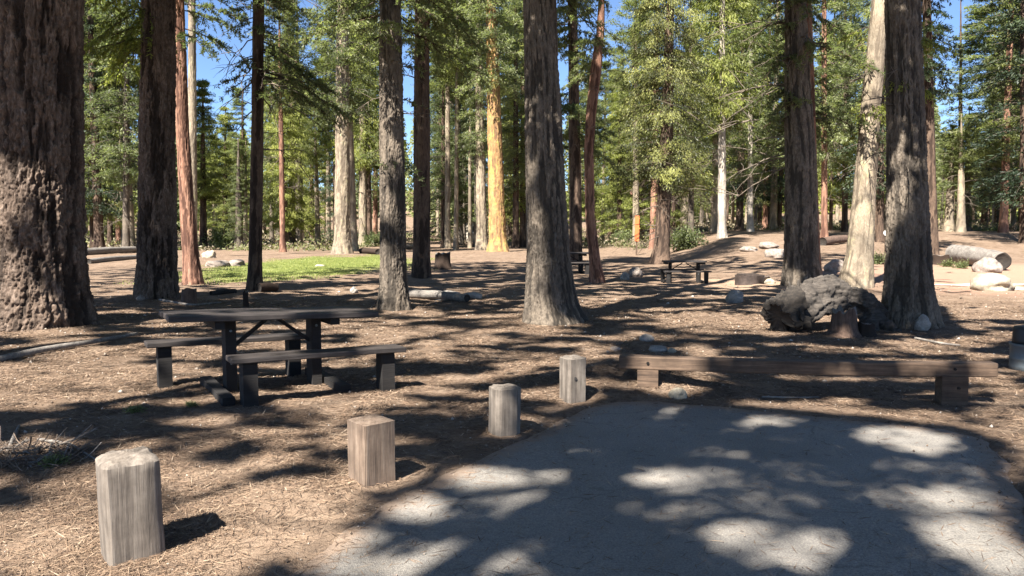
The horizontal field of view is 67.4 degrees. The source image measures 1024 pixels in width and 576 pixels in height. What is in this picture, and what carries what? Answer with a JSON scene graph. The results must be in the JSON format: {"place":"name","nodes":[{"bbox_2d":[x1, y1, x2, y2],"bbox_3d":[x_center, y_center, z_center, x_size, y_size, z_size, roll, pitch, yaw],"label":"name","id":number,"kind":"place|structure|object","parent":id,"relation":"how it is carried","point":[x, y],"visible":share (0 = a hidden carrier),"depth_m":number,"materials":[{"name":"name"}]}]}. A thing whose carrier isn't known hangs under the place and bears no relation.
{"place":"outdoors","nodes":[
{"label":"outdoors","id":0,"kind":"place"},
{"bbox_2d":[0,191,1023,575],"bbox_3d":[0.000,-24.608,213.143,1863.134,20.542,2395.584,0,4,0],"label":"forest floor","id":1,"kind":"structure","parent":0,"point":[488,275],"depth_m":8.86,"materials":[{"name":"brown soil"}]},
{"bbox_2d":[0,0,99,331],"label":"conifer tree","id":2,"kind":"object","parent":1,"relation":"on","point":[44,275],"visible":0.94,"depth_m":11.94,"materials":[{"name":"brown plant"}]},
{"bbox_2d":[0,424,114,475],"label":"brush heap","id":3,"kind":"object","parent":1,"relation":"on","point":[21,449],"visible":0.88,"depth_m":5.33,"materials":[{"name":"brown wood"}]},
{"bbox_2d":[0,332,138,361],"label":"dead branch","id":4,"kind":"object","parent":1,"relation":"on","point":[16,355],"visible":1,"depth_m":10.12,"materials":[{"name":"grey wood"}]},
{"bbox_2d":[83,3,135,247],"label":"conifer tree","id":5,"kind":"object","parent":1,"relation":"on","point":[90,217],"visible":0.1,"depth_m":67.61,"materials":[{"name":"green plant"}]},
{"bbox_2d":[83,0,137,247],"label":"conifer tree","id":6,"kind":"object","parent":1,"relation":"on","point":[99,209],"visible":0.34,"depth_m":59.36,"materials":[{"name":"green plant"}]},
{"bbox_2d":[83,0,140,246],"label":"conifer tree","id":7,"kind":"object","parent":1,"relation":"on","point":[126,176],"visible":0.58,"depth_m":57.04,"materials":[{"name":"green plant"}]},
{"bbox_2d":[83,0,140,245],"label":"conifer tree","id":8,"kind":"object","parent":1,"relation":"on","point":[133,83],"visible":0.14,"depth_m":60.48,"materials":[{"name":"green plant"}]},
{"bbox_2d":[95,446,164,567],"bbox_3d":[-1.879,1.112,3.781,0.275,0.636,0.264,-3,5,-35],"label":"wooden post","id":9,"kind":"object","parent":1,"relation":"on","point":[130,512],"visible":0.94,"depth_m":3.67,"materials":[{"name":"grey wood"}]},
{"bbox_2d":[83,0,183,299],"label":"conifer tree","id":10,"kind":"object","parent":1,"relation":"on","point":[156,271],"visible":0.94,"depth_m":17.59,"materials":[{"name":"brown plant"}]},
{"bbox_2d":[134,0,249,284],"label":"conifer tree","id":11,"kind":"object","parent":1,"relation":"on","point":[192,274],"visible":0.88,"depth_m":22.84,"materials":[{"name":"brown plant"}]},
{"bbox_2d":[184,0,199,256],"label":"conifer tree","id":12,"kind":"object","parent":1,"relation":"on","point":[192,102],"visible":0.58,"depth_m":45.13,"materials":[{"name":"brown plant"}]},
{"bbox_2d":[176,78,235,247],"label":"conifer tree","id":13,"kind":"object","parent":1,"relation":"on","point":[204,191],"visible":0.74,"depth_m":68.22,"materials":[{"name":"green plant"}]},
{"bbox_2d":[201,226,234,247],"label":"shrub","id":14,"kind":"object","parent":1,"relation":"on","point":[217,236],"visible":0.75,"depth_m":68.37,"materials":[{"name":"green plant"}]},
{"bbox_2d":[197,106,249,232],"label":"conifer tree","id":15,"kind":"object","parent":1,"relation":"on","point":[226,125],"visible":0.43,"depth_m":76.83,"materials":[{"name":"green plant"}]},
{"bbox_2d":[223,138,248,249],"bbox_3d":[-22.644,-7.580,63.253,2.195,9.495,2.384,0,4,0],"label":"conifer tree","id":16,"kind":"object","parent":1,"relation":"on","point":[237,180],"visible":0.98,"depth_m":63.18,"materials":[{"name":"green plant"}]},
{"bbox_2d":[208,85,272,231],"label":"conifer tree","id":17,"kind":"object","parent":1,"relation":"on","point":[242,130],"visible":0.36,"depth_m":76.90,"materials":[{"name":"green plant"}]},
{"bbox_2d":[220,140,262,246],"bbox_3d":[-22.711,-7.687,64.570,3.706,9.555,3.211,-2,5,-24],"label":"conifer tree","id":18,"kind":"object","parent":1,"relation":"on","point":[243,149],"visible":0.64,"depth_m":64.39,"materials":[{"name":"green plant"}]},
{"bbox_2d":[245,57,288,240],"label":"conifer tree","id":19,"kind":"object","parent":1,"relation":"on","point":[269,180],"visible":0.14,"depth_m":89.66,"materials":[{"name":"green plant"}]},
{"bbox_2d":[144,306,405,407],"bbox_3d":[-2.420,0.679,7.773,2.200,0.966,1.670,-3,5,-31],"label":"picnic table","id":20,"kind":"object","parent":1,"relation":"on","point":[293,354],"visible":0.98,"depth_m":7.59,"materials":[{"name":"brown paint"}]},
{"bbox_2d":[246,0,313,251],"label":"conifer tree","id":21,"kind":"object","parent":1,"relation":"on","point":[290,33],"visible":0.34,"depth_m":55.81,"materials":[{"name":"green plant"}]},
{"bbox_2d":[114,254,452,284],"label":"meadow grass","id":22,"kind":"structure","parent":1,"relation":"on","point":[339,263],"depth_m":31.36,"materials":[{"name":"green plant"}]},
{"bbox_2d":[212,0,357,290],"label":"conifer tree","id":23,"kind":"object","parent":1,"relation":"on","point":[260,52],"visible":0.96,"depth_m":19.62,"materials":[{"name":"green plant"}]},
{"bbox_2d":[262,56,318,248],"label":"conifer tree","id":24,"kind":"object","parent":1,"relation":"on","point":[288,217],"visible":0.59,"depth_m":67.89,"materials":[{"name":"green plant"}]},
{"bbox_2d":[264,0,319,242],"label":"conifer tree","id":25,"kind":"object","parent":1,"relation":"on","point":[298,233],"visible":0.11,"depth_m":82.12,"materials":[{"name":"green plant"}]},
{"bbox_2d":[263,37,325,243],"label":"conifer tree","id":26,"kind":"object","parent":1,"relation":"on","point":[291,183],"visible":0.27,"depth_m":71.78,"materials":[{"name":"green plant"}]},
{"bbox_2d":[297,97,334,245],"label":"conifer tree","id":27,"kind":"object","parent":1,"relation":"on","point":[316,150],"visible":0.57,"depth_m":76.22,"materials":[{"name":"green plant"}]},
{"bbox_2d":[303,69,332,238],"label":"conifer tree","id":28,"kind":"object","parent":1,"relation":"on","point":[309,209],"visible":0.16,"depth_m":102.42,"materials":[{"name":"green plant"}]},
{"bbox_2d":[305,41,332,243],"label":"conifer tree","id":29,"kind":"object","parent":1,"relation":"on","point":[328,219],"visible":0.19,"depth_m":84.39,"materials":[{"name":"green plant"}]},
{"bbox_2d":[278,0,378,253],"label":"conifer tree","id":30,"kind":"object","parent":1,"relation":"on","point":[342,243],"visible":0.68,"depth_m":51.27,"materials":[{"name":"green plant"}]},
{"bbox_2d":[309,59,358,240],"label":"conifer tree","id":31,"kind":"object","parent":1,"relation":"on","point":[331,180],"visible":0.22,"depth_m":83.52,"materials":[{"name":"green plant"}]},
{"bbox_2d":[297,0,378,250],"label":"conifer tree","id":32,"kind":"object","parent":1,"relation":"on","point":[353,225],"visible":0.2,"depth_m":60.08,"materials":[{"name":"green plant"}]},
{"bbox_2d":[322,10,379,246],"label":"conifer tree","id":33,"kind":"object","parent":1,"relation":"on","point":[362,165],"visible":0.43,"depth_m":73.32,"materials":[{"name":"green plant"}]},
{"bbox_2d":[326,0,410,235],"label":"conifer tree","id":34,"kind":"object","parent":1,"relation":"on","point":[369,207],"visible":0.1,"depth_m":76.81,"materials":[{"name":"green plant"}]},
{"bbox_2d":[347,414,394,487],"bbox_3d":[-0.897,1.084,4.900,0.225,0.520,0.224,-4,6,-42],"label":"wooden post","id":35,"kind":"object","parent":1,"relation":"on","point":[371,449],"visible":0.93,"depth_m":4.82,"materials":[{"name":"brown wood"}]},
{"bbox_2d":[354,19,407,233],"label":"conifer tree","id":36,"kind":"object","parent":1,"relation":"on","point":[374,183],"visible":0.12,"depth_m":86.07,"materials":[{"name":"green plant"}]},
{"bbox_2d":[281,0,508,310],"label":"conifer tree","id":37,"kind":"object","parent":1,"relation":"on","point":[393,289],"visible":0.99,"depth_m":14.95,"materials":[{"name":"grey plant"}]},
{"bbox_2d":[406,54,454,239],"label":"conifer tree","id":38,"kind":"object","parent":1,"relation":"on","point":[434,224],"visible":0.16,"depth_m":93.68,"materials":[{"name":"green plant"}]},
{"bbox_2d":[401,0,472,247],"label":"conifer tree","id":39,"kind":"object","parent":1,"relation":"on","point":[447,235],"visible":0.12,"depth_m":69.21,"materials":[{"name":"green plant"}]},
{"bbox_2d":[409,289,469,301],"bbox_3d":[-1.702,0.176,17.405,0.211,0.246,2.148,-4,6,-42],"label":"fallen log","id":40,"kind":"object","parent":1,"relation":"on","point":[434,294],"visible":0.96,"depth_m":17.24,"materials":[{"name":"grey wood"}]},
{"bbox_2d":[409,4,473,246],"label":"conifer tree","id":41,"kind":"object","parent":1,"relation":"on","point":[440,170],"visible":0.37,"depth_m":73.27,"materials":[{"name":"green plant"}]},
{"bbox_2d":[402,0,490,278],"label":"conifer tree","id":42,"kind":"object","parent":1,"relation":"on","point":[421,264],"visible":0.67,"depth_m":25.27,"materials":[{"name":"brown plant"}]},
{"bbox_2d":[401,0,507,250],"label":"conifer tree","id":43,"kind":"object","parent":1,"relation":"on","point":[456,204],"visible":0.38,"depth_m":61.80,"materials":[{"name":"green plant"}]},
{"bbox_2d":[430,5,487,245],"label":"conifer tree","id":44,"kind":"object","parent":1,"relation":"on","point":[461,241],"visible":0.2,"depth_m":78.73,"materials":[{"name":"green plant"}]},
{"bbox_2d":[430,0,487,242],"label":"conifer tree","id":45,"kind":"object","parent":1,"relation":"on","point":[464,227],"visible":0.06,"depth_m":84.98,"materials":[{"name":"green plant"}]},
{"bbox_2d":[444,42,505,246],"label":"conifer tree","id":46,"kind":"object","parent":1,"relation":"on","point":[462,209],"visible":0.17,"depth_m":72.96,"materials":[{"name":"green plant"}]},
{"bbox_2d":[447,0,503,247],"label":"conifer tree","id":47,"kind":"object","parent":1,"relation":"on","point":[469,203],"visible":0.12,"depth_m":69.68,"materials":[{"name":"green plant"}]},
{"bbox_2d":[449,0,515,249],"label":"conifer tree","id":48,"kind":"object","parent":1,"relation":"on","point":[480,145],"visible":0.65,"depth_m":61.41,"materials":[{"name":"green plant"}]},
{"bbox_2d":[451,0,524,251],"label":"conifer tree","id":49,"kind":"object","parent":1,"relation":"on","point":[490,33],"visible":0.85,"depth_m":57.18,"materials":[{"name":"orange plant"}]},
{"bbox_2d":[488,383,520,436],"bbox_3d":[-0.058,1.016,6.089,0.232,0.501,0.226,-2,5,-20],"label":"wooden post","id":50,"kind":"object","parent":1,"relation":"on","point":[504,408],"visible":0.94,"depth_m":5.99,"materials":[{"name":"grey wood"}]},
{"bbox_2d":[485,2,525,248],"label":"conifer tree","id":51,"kind":"object","parent":1,"relation":"on","point":[515,168],"visible":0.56,"depth_m":67.75,"materials":[{"name":"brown plant"}]},
{"bbox_2d":[0,283,1023,575],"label":"grit","id":52,"kind":"object","parent":1,"relation":"on","point":[480,395],"visible":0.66,"depth_m":9.02,"materials":[{"name":"brown gravel"}]},
{"bbox_2d":[473,0,568,246],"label":"conifer tree","id":53,"kind":"object","parent":1,"relation":"on","point":[522,217],"visible":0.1,"depth_m":73.16,"materials":[{"name":"green plant"}]},
{"bbox_2d":[84,216,1018,250],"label":"undergrowth","id":54,"kind":"object","parent":1,"relation":"on","point":[309,245],"visible":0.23,"depth_m":72.08,"materials":[{"name":"green plant"}]},
{"bbox_2d":[88,80,1018,234],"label":"forest","id":55,"kind":"object","parent":1,"relation":"on","point":[566,169],"visible":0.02,"depth_m":146.23,"materials":[{"name":"green plant"}]},
{"bbox_2d":[522,0,621,325],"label":"conifer tree","id":56,"kind":"object","parent":1,"relation":"on","point":[551,298],"visible":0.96,"depth_m":12.88,"materials":[{"name":"grey plant"}]},
{"bbox_2d":[559,354,585,403],"bbox_3d":[0.571,0.900,7.192,0.208,0.537,0.211,-2,5,-25],"label":"wooden post","id":57,"kind":"object","parent":1,"relation":"on","point":[572,378],"visible":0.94,"depth_m":7.10,"materials":[{"name":"grey wood"}]},
{"bbox_2d":[517,0,631,264],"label":"conifer tree","id":58,"kind":"object","parent":1,"relation":"on","point":[572,110],"visible":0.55,"depth_m":34.99,"materials":[{"name":"brown plant"}]},
{"bbox_2d":[567,74,610,242],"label":"conifer tree","id":59,"kind":"object","parent":1,"relation":"on","point":[595,165],"visible":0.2,"depth_m":83.44,"materials":[{"name":"green plant"}]},
{"bbox_2d":[560,0,627,282],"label":"conifer tree","id":60,"kind":"object","parent":1,"relation":"on","point":[596,273],"visible":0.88,"depth_m":23.41,"materials":[{"name":"brown plant"}]},
{"bbox_2d":[581,60,624,240],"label":"conifer tree","id":61,"kind":"object","parent":1,"relation":"on","point":[602,79],"visible":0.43,"depth_m":90.25,"materials":[{"name":"green plant"}]},
{"bbox_2d":[594,71,629,236],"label":"conifer tree","id":62,"kind":"object","parent":1,"relation":"on","point":[608,165],"visible":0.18,"depth_m":109.22,"materials":[{"name":"green plant"}]},
{"bbox_2d":[594,91,649,236],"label":"conifer tree","id":63,"kind":"object","parent":1,"relation":"on","point":[614,156],"visible":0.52,"depth_m":80.40,"materials":[{"name":"green plant"}]},
{"bbox_2d":[601,0,661,245],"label":"conifer tree","id":64,"kind":"object","parent":1,"relation":"on","point":[632,4],"visible":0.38,"depth_m":72.98,"materials":[{"name":"green plant"}]},
{"bbox_2d":[610,100,652,235],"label":"conifer tree","id":65,"kind":"object","parent":1,"relation":"on","point":[642,207],"visible":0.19,"depth_m":80.08,"materials":[{"name":"green plant"}]},
{"bbox_2d":[603,0,707,248],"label":"conifer tree","id":66,"kind":"object","parent":1,"relation":"on","point":[652,216],"visible":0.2,"depth_m":59.44,"materials":[{"name":"green plant"}]},
{"bbox_2d":[289,401,1023,575],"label":"parking pad","id":67,"kind":"object","parent":1,"relation":"on","point":[548,517],"visible":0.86,"depth_m":4.46,"materials":[{"name":"concrete"}]},
{"bbox_2d":[603,0,720,264],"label":"cedar tree","id":68,"kind":"object","parent":1,"relation":"on","point":[665,171],"visible":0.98,"depth_m":36.05,"materials":[{"name":"green plant"}]},
{"bbox_2d":[643,48,700,239],"bbox_3d":[12.421,-10.816,59.290,4.386,15.362,3.698,0,4,0],"label":"conifer tree","id":69,"kind":"object","parent":1,"relation":"on","point":[674,213],"visible":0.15,"depth_m":59.45,"materials":[{"name":"green plant"}]},
{"bbox_2d":[647,221,709,250],"bbox_3d":[10.727,-3.256,48.242,3.520,1.934,3.245,-3,5,-37],"label":"shrub","id":70,"kind":"object","parent":1,"relation":"on","point":[687,240],"visible":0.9,"depth_m":47.80,"materials":[{"name":"green plant"}]},
{"bbox_2d":[658,260,711,283],"bbox_3d":[5.288,-0.447,23.620,1.411,0.796,1.420,0,4,3],"label":"picnic table","id":71,"kind":"object","parent":1,"relation":"on","point":[698,271],"visible":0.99,"depth_m":23.50,"materials":[{"name":"brown paint"}]},
{"bbox_2d":[648,0,740,234],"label":"conifer tree","id":72,"kind":"object","parent":1,"relation":"on","point":[690,205],"visible":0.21,"depth_m":53.85,"materials":[{"name":"green plant"}]},
{"bbox_2d":[700,49,741,232],"bbox_3d":[15.366,-10.959,57.913,3.954,14.160,4.168,-1,4,-15],"label":"conifer tree","id":73,"kind":"object","parent":1,"relation":"on","point":[713,221],"visible":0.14,"depth_m":58.05,"materials":[{"name":"green plant"}]},
{"bbox_2d":[675,0,783,238],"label":"conifer tree","id":74,"kind":"object","parent":1,"relation":"on","point":[724,113],"visible":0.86,"depth_m":48.94,"materials":[{"name":"green plant"}]},
{"bbox_2d":[694,0,770,225],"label":"conifer tree","id":75,"kind":"object","parent":1,"relation":"on","point":[727,198],"visible":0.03,"depth_m":81.30,"materials":[{"name":"green plant"}]},
{"bbox_2d":[699,5,784,230],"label":"conifer tree","id":76,"kind":"object","parent":1,"relation":"on","point":[740,200],"visible":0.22,"depth_m":67.79,"materials":[{"name":"green plant"}]},
{"bbox_2d":[726,0,784,231],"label":"conifer tree","id":77,"kind":"object","parent":1,"relation":"on","point":[750,161],"visible":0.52,"depth_m":62.65,"materials":[{"name":"green plant"}]},
{"bbox_2d":[743,0,784,228],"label":"conifer tree","id":78,"kind":"object","parent":1,"relation":"on","point":[765,216],"visible":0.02,"depth_m":82.77,"materials":[{"name":"green plant"}]},
{"bbox_2d":[656,0,885,285],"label":"conifer tree","id":79,"kind":"object","parent":1,"relation":"on","point":[801,262],"visible":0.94,"depth_m":21.13,"materials":[{"name":"grey plant"}]},
{"bbox_2d":[732,0,828,229],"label":"conifer tree","id":80,"kind":"object","parent":1,"relation":"on","point":[773,215],"visible":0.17,"depth_m":72.22,"materials":[{"name":"green plant"}]},
{"bbox_2d":[746,3,820,228],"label":"conifer tree","id":81,"kind":"object","parent":1,"relation":"on","point":[780,198],"visible":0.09,"depth_m":72.94,"materials":[{"name":"green plant"}]},
{"bbox_2d":[619,354,997,405],"bbox_3d":[2.729,0.901,7.302,3.394,0.497,0.191,1,4,10],"label":"timber barrier","id":82,"kind":"object","parent":1,"relation":"on","point":[951,382],"visible":1,"depth_m":7.19,"materials":[{"name":"wood"}]},
{"bbox_2d":[776,1,863,268],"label":"conifer tree","id":83,"kind":"object","parent":1,"relation":"on","point":[813,85],"visible":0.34,"depth_m":21.12,"materials":[{"name":"brown plant"}]},
{"bbox_2d":[777,0,867,237],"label":"conifer tree","id":84,"kind":"object","parent":1,"relation":"on","point":[840,68],"visible":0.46,"depth_m":48.38,"materials":[{"name":"green plant"}]},
{"bbox_2d":[759,274,902,332],"bbox_3d":[5.210,0.336,12.404,2.464,1.088,1.161,0,4,0],"label":"burl log","id":85,"kind":"object","parent":1,"relation":"on","point":[806,304],"visible":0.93,"depth_m":12.27,"materials":[{"name":"grey wood"}]},
{"bbox_2d":[814,0,861,230],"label":"conifer tree","id":86,"kind":"object","parent":1,"relation":"on","point":[830,189],"visible":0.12,"depth_m":70.11,"materials":[{"name":"green plant"}]},
{"bbox_2d":[815,0,869,231],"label":"conifer tree","id":87,"kind":"object","parent":1,"relation":"on","point":[844,227],"visible":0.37,"depth_m":62.36,"materials":[{"name":"green plant"}]},
{"bbox_2d":[826,305,861,337],"bbox_3d":[5.072,0.510,11.755,0.543,0.498,0.523,0,4,0],"label":"tree stump","id":88,"kind":"object","parent":1,"relation":"on","point":[843,324],"visible":0.93,"depth_m":11.61,"materials":[{"name":"brown wood"}]},
{"bbox_2d":[826,0,885,288],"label":"conifer tree","id":89,"kind":"object","parent":1,"relation":"on","point":[857,269],"visible":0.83,"depth_m":21.18,"materials":[{"name":"beige plant"}]},
{"bbox_2d":[828,4,885,231],"bbox_3d":[27.987,-17.160,58.551,6.224,26.470,5.687,-1,4,-12],"label":"conifer tree","id":90,"kind":"object","parent":1,"relation":"on","point":[864,18],"visible":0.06,"depth_m":59.31,"materials":[{"name":"green plant"}]},
{"bbox_2d":[832,0,886,241],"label":"conifer tree","id":91,"kind":"object","parent":1,"relation":"on","point":[880,201],"visible":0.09,"depth_m":45.49,"materials":[{"name":"green plant"}]},
{"bbox_2d":[854,0,957,329],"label":"conifer tree","id":92,"kind":"object","parent":1,"relation":"on","point":[908,298],"visible":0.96,"depth_m":12.32,"materials":[{"name":"grey plant"}]},
{"bbox_2d":[921,0,965,254],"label":"conifer tree","id":93,"kind":"object","parent":1,"relation":"on","point":[931,70],"visible":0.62,"depth_m":35.84,"materials":[{"name":"brown plant"}]},
{"bbox_2d":[935,124,965,231],"bbox_3d":[35.592,-8.753,62.215,2.806,8.997,2.198,0,4,0],"label":"conifer tree","id":94,"kind":"object","parent":1,"relation":"on","point":[948,224],"visible":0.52,"depth_m":62.03,"materials":[{"name":"green plant"}]},
{"bbox_2d":[937,113,988,231],"bbox_3d":[35.174,-8.714,59.403,4.010,9.543,3.279,4,6,41],"label":"conifer tree","id":95,"kind":"object","parent":1,"relation":"on","point":[961,219],"visible":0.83,"depth_m":59.26,"materials":[{"name":"green plant"}]},
{"bbox_2d":[954,105,984,230],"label":"conifer tree","id":96,"kind":"object","parent":1,"relation":"on","point":[969,212],"visible":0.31,"depth_m":65.84,"materials":[{"name":"green plant"}]},
{"bbox_2d":[934,0,1019,208],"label":"conifer tree","id":97,"kind":"object","parent":1,"relation":"on","point":[968,45],"visible":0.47,"depth_m":60.51,"materials":[{"name":"green plant"}]},
{"bbox_2d":[945,244,1011,269],"bbox_3d":[19.048,-1.281,31.443,0.803,0.951,3.554,0,4,2],"label":"fallen log","id":98,"kind":"object","parent":1,"relation":"on","point":[957,253],"visible":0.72,"depth_m":31.15,"materials":[{"name":"grey wood"}]},
{"bbox_2d":[942,0,1019,232],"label":"conifer tree","id":99,"kind":"object","parent":1,"relation":"on","point":[1003,225],"visible":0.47,"depth_m":58.34,"materials":[{"name":"green plant"}]},
{"bbox_2d":[971,257,1002,272],"bbox_3d":[17.799,-0.831,28.721,0.791,0.634,1.064,-2,5,-25],"label":"boulder","id":100,"kind":"object","parent":1,"relation":"on","point":[987,265],"visible":0.88,"depth_m":28.46,"materials":[{"name":"beige stone"}]},
{"bbox_2d":[951,0,1023,242],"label":"conifer tree","id":101,"kind":"object","parent":1,"relation":"on","point":[1009,194],"visible":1,"depth_m":44.70,"materials":[{"name":"green plant"}]},
{"bbox_2d":[970,273,1015,290],"bbox_3d":[13.245,-0.138,21.172,1.097,0.578,0.982,3,5,36],"label":"boulder","id":102,"kind":"object","parent":1,"relation":"on","point":[990,282],"visible":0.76,"depth_m":20.84,"materials":[{"name":"stone"}]},
{"bbox_2d":[971,12,1019,225],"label":"conifer tree","id":103,"kind":"object","parent":1,"relation":"on","point":[977,195],"visible":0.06,"depth_m":84.73,"materials":[{"name":"green plant"}]},
{"bbox_2d":[1008,325,1023,371],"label":"litter bin","id":104,"kind":"object","parent":1,"relation":"on","point":[1016,354],"visible":0.95,"depth_m":8.77,"materials":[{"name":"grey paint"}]},
{"bbox_2d":[83,0,1015,190],"label":"sky","id":105,"kind":"structure","parent":0,"point":[206,68],"materials":[{"name":"blue"}]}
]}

